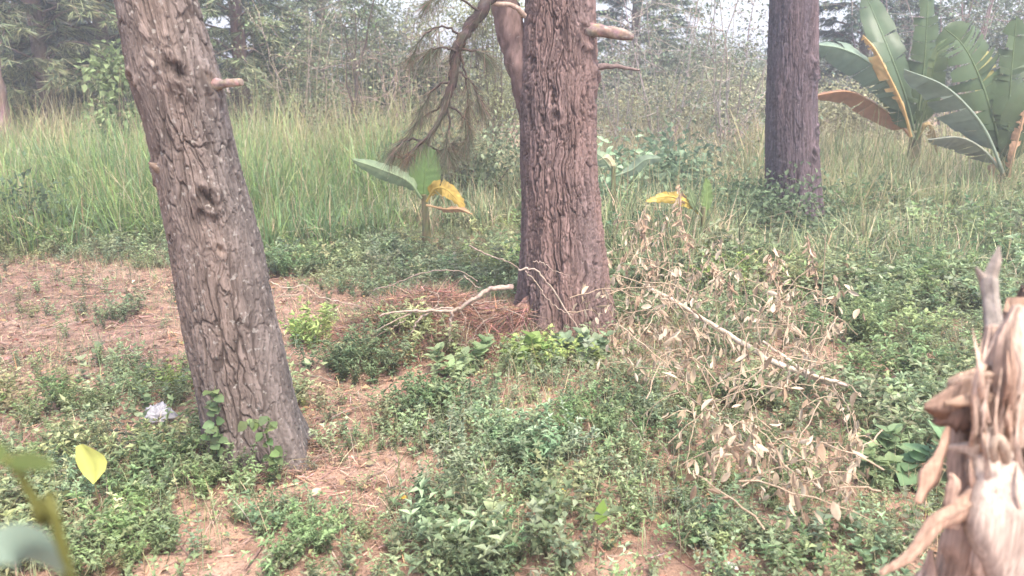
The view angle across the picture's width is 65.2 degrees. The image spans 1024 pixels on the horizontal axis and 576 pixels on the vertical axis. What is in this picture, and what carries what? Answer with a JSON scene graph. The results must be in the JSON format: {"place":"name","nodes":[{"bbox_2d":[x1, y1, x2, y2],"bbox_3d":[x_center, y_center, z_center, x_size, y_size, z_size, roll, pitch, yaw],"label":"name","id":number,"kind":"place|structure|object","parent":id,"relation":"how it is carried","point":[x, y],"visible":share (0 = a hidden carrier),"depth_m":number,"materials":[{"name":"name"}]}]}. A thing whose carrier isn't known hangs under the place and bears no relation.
{"place":"outdoors","nodes":[
{"label":"outdoors","id":0,"kind":"place"},
{"bbox_2d":[0,79,982,575],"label":"ground","id":1,"kind":"structure","parent":0,"point":[674,567],"depth_m":3.41,"materials":[{"name":"soil"}]},
{"bbox_2d":[0,60,13,156],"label":"pine tree","id":2,"kind":"object","parent":1,"relation":"on","point":[3,98],"visible":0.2,"depth_m":10.21,"materials":[{"name":"brown plant"}]},
{"bbox_2d":[0,443,74,575],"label":"tall weed","id":3,"kind":"object","parent":1,"relation":"on","point":[22,541],"visible":1,"depth_m":0.53,"materials":[{"name":"green plant"}]},
{"bbox_2d":[0,442,97,509],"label":"weed clump","id":4,"kind":"object","parent":1,"relation":"on","point":[64,485],"visible":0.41,"depth_m":2.99,"materials":[{"name":"green plant"}]},
{"bbox_2d":[0,150,97,240],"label":"leafy plant","id":5,"kind":"object","parent":1,"relation":"on","point":[42,189],"visible":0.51,"depth_m":7.33,"materials":[{"name":"green plant"}]},
{"bbox_2d":[0,0,99,129],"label":"conifer tree","id":6,"kind":"object","parent":1,"relation":"on","point":[33,86],"visible":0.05,"depth_m":15.11,"materials":[{"name":"green plant"}]},
{"bbox_2d":[0,0,143,141],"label":"conifer tree","id":7,"kind":"object","parent":1,"relation":"on","point":[39,56],"visible":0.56,"depth_m":12.16,"materials":[{"name":"green plant"}]},
{"bbox_2d":[0,359,150,430],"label":"weed clump","id":8,"kind":"object","parent":1,"relation":"on","point":[61,389],"visible":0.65,"depth_m":3.81,"materials":[{"name":"green plant"}]},
{"bbox_2d":[75,444,106,511],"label":"yellow leaf","id":9,"kind":"object","parent":1,"relation":"on","point":[91,463],"visible":0.86,"depth_m":2.88,"materials":[{"name":"yellow plant"}]},
{"bbox_2d":[48,38,145,150],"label":"leafy plant","id":10,"kind":"object","parent":1,"relation":"on","point":[103,84],"visible":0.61,"depth_m":9.79,"materials":[{"name":"green plant"}]},
{"bbox_2d":[34,479,184,575],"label":"weed clump","id":11,"kind":"object","parent":1,"relation":"on","point":[125,530],"visible":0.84,"depth_m":2.68,"materials":[{"name":"green plant"}]},
{"bbox_2d":[0,0,222,137],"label":"conifer tree","id":12,"kind":"object","parent":1,"relation":"on","point":[49,4],"visible":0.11,"depth_m":13.75,"materials":[{"name":"green plant"}]},
{"bbox_2d":[53,393,248,500],"bbox_3d":[-1.440,0.625,3.213,0.677,0.325,0.616,14,20,41],"label":"weed clump","id":13,"kind":"object","parent":1,"relation":"on","point":[153,452],"visible":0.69,"depth_m":3.16,"materials":[{"name":"green plant"}]},
{"bbox_2d":[144,401,177,422],"bbox_3d":[-1.625,0.565,3.684,0.161,0.086,0.098,0,15,0],"label":"litter bag","id":14,"kind":"object","parent":1,"relation":"on","point":[156,408],"visible":0.73,"depth_m":3.66,"materials":[{"name":"plastic"}]},
{"bbox_2d":[135,354,193,396],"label":"weed clump","id":15,"kind":"object","parent":1,"relation":"on","point":[168,374],"visible":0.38,"depth_m":4.07,"materials":[{"name":"green plant"}]},
{"bbox_2d":[78,0,264,106],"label":"conifer tree","id":16,"kind":"object","parent":1,"relation":"on","point":[230,97],"visible":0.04,"depth_m":17.91,"materials":[{"name":"green plant"}]},
{"bbox_2d":[110,433,288,510],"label":"weed clump","id":17,"kind":"object","parent":1,"relation":"on","point":[210,475],"visible":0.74,"depth_m":3.09,"materials":[{"name":"green plant"}]},
{"bbox_2d":[113,0,313,485],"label":"pine tree","id":18,"kind":"object","parent":1,"relation":"on","point":[232,337],"visible":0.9,"depth_m":3.03,"materials":[{"name":"brown plant"}]},
{"bbox_2d":[199,386,228,472],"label":"climbing vine","id":19,"kind":"object","parent":18,"relation":"attached to","point":[217,439],"visible":0.92,"depth_m":3.14,"materials":[{"name":"green plant"}]},
{"bbox_2d":[238,416,282,478],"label":"climbing vine","id":20,"kind":"object","parent":18,"relation":"attached to","point":[254,425],"visible":0.99,"depth_m":3.08,"materials":[{"name":"green plant"}]},
{"bbox_2d":[115,0,351,137],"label":"conifer tree","id":21,"kind":"object","parent":1,"relation":"on","point":[210,9],"visible":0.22,"depth_m":12.83,"materials":[{"name":"green plant"}]},
{"bbox_2d":[0,38,515,257],"bbox_3d":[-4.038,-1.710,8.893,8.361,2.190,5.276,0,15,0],"label":"tall grass","id":22,"kind":"structure","parent":1,"relation":"on","point":[120,187],"depth_m":7.99,"materials":[{"name":"green plant"}]},
{"bbox_2d":[209,1,343,127],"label":"leafy bush","id":23,"kind":"object","parent":1,"relation":"on","point":[276,63],"visible":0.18,"depth_m":13.49,"materials":[{"name":"green plant"}]},
{"bbox_2d":[213,0,401,142],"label":"bare shrub","id":24,"kind":"object","parent":1,"relation":"on","point":[303,58],"visible":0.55,"depth_m":12.15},
{"bbox_2d":[278,295,339,349],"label":"weed clump","id":25,"kind":"object","parent":1,"relation":"on","point":[301,327],"visible":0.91,"depth_m":4.71,"materials":[{"name":"green plant"}]},
{"bbox_2d":[264,236,355,276],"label":"weed clump","id":26,"kind":"object","parent":1,"relation":"on","point":[286,257],"visible":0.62,"depth_m":6.39,"materials":[{"name":"green plant"}]},
{"bbox_2d":[307,488,320,497],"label":"fallen leaf","id":27,"kind":"object","parent":1,"relation":"on","point":[314,490],"visible":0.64,"depth_m":3.06,"materials":[{"name":"plant"}]},
{"bbox_2d":[247,484,385,575],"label":"weed clump","id":28,"kind":"object","parent":1,"relation":"on","point":[302,532],"visible":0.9,"depth_m":2.72,"materials":[{"name":"green plant"}]},
{"bbox_2d":[271,281,361,306],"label":"dead branch","id":29,"kind":"object","parent":1,"relation":"on","point":[312,291],"visible":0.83,"depth_m":5.08,"materials":[{"name":"brown wood"}]},
{"bbox_2d":[232,0,406,126],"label":"conifer tree","id":30,"kind":"object","parent":1,"relation":"on","point":[299,4],"visible":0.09,"depth_m":16.47,"materials":[{"name":"green plant"}]},
{"bbox_2d":[272,227,383,264],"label":"weed clump","id":31,"kind":"object","parent":1,"relation":"on","point":[302,249],"visible":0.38,"depth_m":6.74,"materials":[{"name":"green plant"}]},
{"bbox_2d":[290,306,411,384],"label":"weed clump","id":32,"kind":"object","parent":1,"relation":"on","point":[338,351],"visible":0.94,"depth_m":4.25,"materials":[{"name":"green plant"}]},
{"bbox_2d":[302,0,403,146],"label":"sapling tree","id":33,"kind":"object","parent":1,"relation":"on","point":[369,21],"visible":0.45,"depth_m":10.45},
{"bbox_2d":[276,0,456,124],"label":"leafy bush","id":34,"kind":"object","parent":1,"relation":"on","point":[375,34],"visible":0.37,"depth_m":14.09,"materials":[{"name":"green plant"}]},
{"bbox_2d":[276,1,484,139],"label":"bare shrub","id":35,"kind":"object","parent":1,"relation":"on","point":[385,95],"visible":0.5,"depth_m":10.81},
{"bbox_2d":[333,38,488,131],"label":"leafy bush","id":36,"kind":"object","parent":1,"relation":"on","point":[387,87],"visible":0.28,"depth_m":12.48,"materials":[{"name":"green plant"}]},
{"bbox_2d":[352,145,471,249],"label":"banana plant","id":37,"kind":"object","parent":1,"relation":"on","point":[425,186],"visible":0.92,"depth_m":6.92,"materials":[{"name":"green plant"}]},
{"bbox_2d":[353,0,507,142],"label":"bare shrub","id":38,"kind":"object","parent":1,"relation":"on","point":[442,78],"visible":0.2,"depth_m":11.89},
{"bbox_2d":[367,353,502,439],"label":"weed clump","id":39,"kind":"object","parent":1,"relation":"on","point":[437,386],"visible":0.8,"depth_m":3.75,"materials":[{"name":"green plant"}]},
{"bbox_2d":[313,268,563,372],"bbox_3d":[-0.408,0.200,4.765,1.599,0.769,1.140,0,15,0],"label":"straw heap","id":40,"kind":"object","parent":1,"relation":"on","point":[500,320],"visible":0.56,"depth_m":4.71,"materials":[{"name":"brown plant"}]},
{"bbox_2d":[373,245,518,290],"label":"dead branch","id":41,"kind":"object","parent":40,"relation":"on","point":[454,270],"visible":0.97,"depth_m":4.90,"materials":[{"name":"brown wood"}]},
{"bbox_2d":[372,284,524,354],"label":"dead branch","id":42,"kind":"object","parent":40,"relation":"on","point":[450,310],"visible":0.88,"depth_m":4.36,"materials":[{"name":"wood"}]},
{"bbox_2d":[385,98,520,208],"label":"leafy bush","id":43,"kind":"object","parent":1,"relation":"on","point":[484,156],"visible":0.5,"depth_m":9.09,"materials":[{"name":"green plant"}]},
{"bbox_2d":[389,0,524,156],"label":"leafy bush","id":44,"kind":"object","parent":1,"relation":"on","point":[500,105],"visible":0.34,"depth_m":11.87,"materials":[{"name":"green plant"}]},
{"bbox_2d":[374,473,541,575],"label":"weed clump","id":45,"kind":"object","parent":1,"relation":"on","point":[492,568],"visible":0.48,"depth_m":2.54,"materials":[{"name":"green plant"}]},
{"bbox_2d":[426,334,493,379],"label":"weed clump","id":46,"kind":"object","parent":1,"relation":"on","point":[464,360],"visible":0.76,"depth_m":4.25,"materials":[{"name":"green plant"}]},
{"bbox_2d":[441,239,519,285],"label":"weed clump","id":47,"kind":"object","parent":1,"relation":"on","point":[501,253],"visible":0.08,"depth_m":6.33,"materials":[{"name":"green plant"}]},
{"bbox_2d":[0,231,980,575],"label":"pine straw","id":48,"kind":"object","parent":1,"relation":"on","point":[314,457],"visible":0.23,"depth_m":4.14,"materials":[{"name":"brown plant"}]},
{"bbox_2d":[368,0,639,336],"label":"pine tree","id":49,"kind":"object","parent":1,"relation":"on","point":[549,51],"visible":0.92,"depth_m":4.59,"materials":[{"name":"brown plant"}]},
{"bbox_2d":[0,0,1017,131],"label":"woods","id":50,"kind":"object","parent":1,"relation":"on","point":[503,68],"visible":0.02,"depth_m":24.55,"materials":[{"name":"green plant"}]},
{"bbox_2d":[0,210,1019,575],"bbox_3d":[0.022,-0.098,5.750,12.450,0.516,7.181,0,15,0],"label":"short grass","id":51,"kind":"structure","parent":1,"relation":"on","point":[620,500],"depth_m":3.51,"materials":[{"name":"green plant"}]},
{"bbox_2d":[52,0,967,125],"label":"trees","id":52,"kind":"object","parent":1,"relation":"on","point":[403,52],"visible":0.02,"depth_m":25.57,"materials":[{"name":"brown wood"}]},
{"bbox_2d":[0,170,1023,575],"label":"ground cover","id":53,"kind":"object","parent":1,"relation":"on","point":[888,414],"visible":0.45,"depth_m":3.71,"materials":[{"name":"green plant"}]},
{"bbox_2d":[677,411,685,424],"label":"fallen leaf","id":54,"kind":"object","parent":53,"relation":"on","point":[681,413],"visible":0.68,"depth_m":3.45,"materials":[{"name":"brown plant"}]},
{"bbox_2d":[426,392,600,499],"bbox_3d":[0.003,0.631,3.239,0.724,0.274,0.700,0,15,0],"label":"weed clump","id":55,"kind":"object","parent":1,"relation":"on","point":[530,433],"visible":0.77,"depth_m":3.23,"materials":[{"name":"green plant"}]},
{"bbox_2d":[484,324,605,371],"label":"weed clump","id":56,"kind":"object","parent":1,"relation":"on","point":[533,338],"visible":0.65,"depth_m":4.37,"materials":[{"name":"green plant"}]},
{"bbox_2d":[518,260,577,326],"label":"dead branch","id":57,"kind":"object","parent":1,"relation":"on","point":[536,270],"visible":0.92,"depth_m":4.53,"materials":[{"name":"wood"}]},
{"bbox_2d":[547,326,615,368],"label":"weed clump","id":58,"kind":"object","parent":1,"relation":"on","point":[600,340],"visible":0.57,"depth_m":4.49,"materials":[{"name":"green plant"}]},
{"bbox_2d":[579,499,607,552],"bbox_3d":[0.273,0.806,2.697,0.095,0.202,0.020,0,15,0],"label":"cut sprout","id":59,"kind":"object","parent":1,"relation":"on","point":[601,509],"visible":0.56,"depth_m":2.68,"materials":[{"name":"green plant"}]},
{"bbox_2d":[541,377,678,457],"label":"weed clump","id":60,"kind":"object","parent":1,"relation":"on","point":[608,423],"visible":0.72,"depth_m":3.50,"materials":[{"name":"green plant"}]},
{"bbox_2d":[564,361,686,427],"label":"weed clump","id":61,"kind":"object","parent":1,"relation":"on","point":[635,392],"visible":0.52,"depth_m":3.74,"materials":[{"name":"green plant"}]},
{"bbox_2d":[515,68,735,151],"bbox_3d":[2.064,-3.123,14.249,4.497,1.746,3.682,0,15,0],"label":"leafy bush","id":62,"kind":"object","parent":1,"relation":"on","point":[635,110],"visible":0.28,"depth_m":14.05,"materials":[{"name":"green plant"}]},
{"bbox_2d":[368,87,886,235],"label":"tall grass","id":63,"kind":"structure","parent":1,"relation":"on","point":[493,205],"depth_m":9.34,"materials":[{"name":"green plant"}]},
{"bbox_2d":[597,150,660,208],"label":"banana plant","id":64,"kind":"object","parent":1,"relation":"on","point":[605,161],"visible":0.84,"depth_m":7.57,"materials":[{"name":"green plant"}]},
{"bbox_2d":[595,0,689,164],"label":"bare tree","id":65,"kind":"object","parent":1,"relation":"on","point":[610,76],"visible":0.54,"depth_m":12.81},
{"bbox_2d":[639,209,659,288],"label":"dry stalk","id":66,"kind":"object","parent":1,"relation":"on","point":[645,226],"visible":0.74,"depth_m":5.47,"materials":[{"name":"brown plant"}]},
{"bbox_2d":[596,0,712,118],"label":"conifer tree","id":67,"kind":"object","parent":1,"relation":"on","point":[635,7],"visible":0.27,"depth_m":17.94,"materials":[{"name":"green plant"}]},
{"bbox_2d":[599,0,736,154],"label":"bare tree","id":68,"kind":"object","parent":1,"relation":"on","point":[682,103],"visible":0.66,"depth_m":11.68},
{"bbox_2d":[597,119,743,203],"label":"leafy bush","id":69,"kind":"object","parent":1,"relation":"on","point":[665,152],"visible":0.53,"depth_m":8.45,"materials":[{"name":"green plant"}]},
{"bbox_2d":[645,178,712,237],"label":"banana plant","id":70,"kind":"object","parent":1,"relation":"on","point":[666,197],"visible":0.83,"depth_m":6.25,"materials":[{"name":"green plant"}]},
{"bbox_2d":[672,185,694,282],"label":"dry stalk","id":71,"kind":"object","parent":1,"relation":"on","point":[687,236],"visible":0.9,"depth_m":5.62,"materials":[{"name":"brown plant"}]},
{"bbox_2d":[606,7,767,141],"bbox_3d":[3.788,-4.431,17.040,3.693,2.771,3.876,0,15,0],"label":"leafy bush","id":72,"kind":"object","parent":1,"relation":"on","point":[719,54],"visible":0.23,"depth_m":16.59,"materials":[{"name":"green plant"}]},
{"bbox_2d":[589,472,799,559],"bbox_3d":[0.628,0.782,2.854,0.735,0.213,0.477,0,15,0],"label":"weed clump","id":73,"kind":"object","parent":1,"relation":"on","point":[725,530],"visible":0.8,"depth_m":2.75,"materials":[{"name":"green plant"}]},
{"bbox_2d":[660,241,766,287],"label":"weed clump","id":74,"kind":"object","parent":1,"relation":"on","point":[737,262],"visible":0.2,"depth_m":5.87,"materials":[{"name":"green plant"}]},
{"bbox_2d":[705,260,725,304],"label":"dry stalk","id":75,"kind":"object","parent":1,"relation":"on","point":[713,265],"visible":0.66,"depth_m":5.43,"materials":[{"name":"brown plant"}]},
{"bbox_2d":[568,189,883,552],"bbox_3d":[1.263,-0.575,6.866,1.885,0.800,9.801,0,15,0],"label":"fallen sapling","id":76,"kind":"object","parent":1,"relation":"on","point":[760,448],"visible":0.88,"depth_m":3.66,"materials":[{"name":"brown plant"}]},
{"bbox_2d":[789,487,794,507],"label":"fallen leaf","id":77,"kind":"object","parent":76,"relation":"hanging from","point":[791,497],"visible":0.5,"depth_m":2.88,"materials":[{"name":"beige plant"}]},
{"bbox_2d":[611,43,845,147],"bbox_3d":[3.993,-3.511,14.975,5.040,2.080,3.627,0,15,0],"label":"leafy bush","id":78,"kind":"object","parent":1,"relation":"on","point":[734,95],"visible":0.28,"depth_m":14.87,"materials":[{"name":"green plant"}]},
{"bbox_2d":[724,277,741,321],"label":"dry stalk","id":79,"kind":"object","parent":1,"relation":"on","point":[729,286],"visible":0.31,"depth_m":5.07,"materials":[{"name":"brown plant"}]},
{"bbox_2d":[628,0,851,174],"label":"bare tree","id":80,"kind":"object","parent":1,"relation":"on","point":[727,81],"visible":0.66,"depth_m":10.90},
{"bbox_2d":[684,358,805,425],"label":"weed clump","id":81,"kind":"object","parent":1,"relation":"on","point":[725,393],"visible":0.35,"depth_m":3.81,"materials":[{"name":"green plant"}]},
{"bbox_2d":[681,427,844,523],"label":"weed clump","id":82,"kind":"object","parent":1,"relation":"on","point":[731,476],"visible":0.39,"depth_m":3.14,"materials":[{"name":"green plant"}]},
{"bbox_2d":[648,148,892,240],"bbox_3d":[2.207,-0.849,7.500,2.504,0.939,1.818,-8,17,-27],"label":"leafy bush","id":83,"kind":"object","parent":1,"relation":"on","point":[759,202],"visible":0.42,"depth_m":7.40,"materials":[{"name":"green plant"}]},
{"bbox_2d":[763,254,781,312],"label":"dry stalk","id":84,"kind":"object","parent":1,"relation":"on","point":[770,265],"visible":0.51,"depth_m":5.22,"materials":[{"name":"brown plant"}]},
{"bbox_2d":[768,248,788,328],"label":"dry stalk","id":85,"kind":"object","parent":1,"relation":"on","point":[778,277],"visible":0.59,"depth_m":5.02,"materials":[{"name":"brown plant"}]},
{"bbox_2d":[764,0,824,229],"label":"pine tree","id":86,"kind":"object","parent":1,"relation":"on","point":[792,130],"visible":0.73,"depth_m":7.80,"materials":[{"name":"brown plant"}]},
{"bbox_2d":[802,235,818,305],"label":"dry stalk","id":87,"kind":"object","parent":1,"relation":"on","point":[812,270],"visible":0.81,"depth_m":5.40,"materials":[{"name":"brown plant"}]},
{"bbox_2d":[599,115,1023,313],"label":"tall grass","id":88,"kind":"structure","parent":1,"relation":"on","point":[695,221],"depth_m":6.33,"materials":[{"name":"green plant"}]},
{"bbox_2d":[841,254,852,276],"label":"dry stalk","id":89,"kind":"object","parent":1,"relation":"on","point":[845,264],"visible":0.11,"depth_m":5.71,"materials":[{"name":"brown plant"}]},
{"bbox_2d":[744,67,966,152],"bbox_3d":[5.404,-2.648,12.634,3.402,1.671,3.028,0,15,0],"label":"leafy bush","id":90,"kind":"object","parent":1,"relation":"on","point":[834,112],"visible":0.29,"depth_m":12.53,"materials":[{"name":"green plant"}]},
{"bbox_2d":[782,246,945,299],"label":"weed clump","id":91,"kind":"object","parent":1,"relation":"on","point":[855,259],"visible":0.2,"depth_m":5.60,"materials":[{"name":"green plant"}]},
{"bbox_2d":[712,47,1023,223],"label":"tall grass","id":92,"kind":"structure","parent":1,"relation":"on","point":[953,167],"depth_m":9.04,"materials":[{"name":"green plant"}]},
{"bbox_2d":[772,284,968,349],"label":"weed clump","id":93,"kind":"object","parent":1,"relation":"on","point":[871,319],"visible":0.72,"depth_m":4.72,"materials":[{"name":"green plant"}]},
{"bbox_2d":[759,0,988,138],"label":"conifer tree","id":94,"kind":"object","parent":1,"relation":"on","point":[835,37],"visible":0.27,"depth_m":15.21,"materials":[{"name":"green plant"}]},
{"bbox_2d":[818,0,948,177],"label":"banana plant","id":95,"kind":"object","parent":1,"relation":"on","point":[896,92],"visible":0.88,"depth_m":9.42,"materials":[{"name":"green plant"}]},
{"bbox_2d":[818,0,950,145],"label":"bare tree","id":96,"kind":"object","parent":1,"relation":"on","point":[856,20],"visible":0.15,"depth_m":13.94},
{"bbox_2d":[854,419,947,498],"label":"weed clump","id":97,"kind":"object","parent":1,"relation":"on","point":[900,460],"visible":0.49,"depth_m":3.13,"materials":[{"name":"green plant"}]},
{"bbox_2d":[824,320,981,391],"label":"weed clump","id":98,"kind":"object","parent":1,"relation":"on","point":[903,358],"visible":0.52,"depth_m":4.07,"materials":[{"name":"green plant"}]},
{"bbox_2d":[819,0,1023,139],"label":"leafy bush","id":99,"kind":"object","parent":1,"relation":"on","point":[901,16],"visible":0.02,"depth_m":16.92,"materials":[{"name":"green plant"}]},
{"bbox_2d":[861,232,1004,308],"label":"weed clump","id":100,"kind":"object","parent":1,"relation":"on","point":[939,252],"visible":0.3,"depth_m":5.64,"materials":[{"name":"green plant"}]},
{"bbox_2d":[860,0,1023,138],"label":"bare tree","id":101,"kind":"object","parent":1,"relation":"on","point":[987,20],"visible":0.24,"depth_m":12.32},
{"bbox_2d":[879,246,1023,575],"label":"broken stump","id":102,"kind":"object","parent":1,"relation":"on","point":[977,412],"visible":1,"depth_m":1.26,"materials":[{"name":"brown wood"}]},
{"bbox_2d":[903,16,1023,186],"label":"banana plant","id":103,"kind":"object","parent":1,"relation":"on","point":[996,125],"visible":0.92,"depth_m":8.25,"materials":[{"name":"green plant"}]},
{"bbox_2d":[903,0,1023,112],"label":"leafy bush","id":104,"kind":"object","parent":1,"relation":"on","point":[992,44],"visible":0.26,"depth_m":14.71,"materials":[{"name":"green plant"}]},
{"bbox_2d":[10,0,1023,78],"label":"sky","id":105,"kind":"structure","parent":0,"point":[758,7],"materials":[{"name":"white"}]}
]}

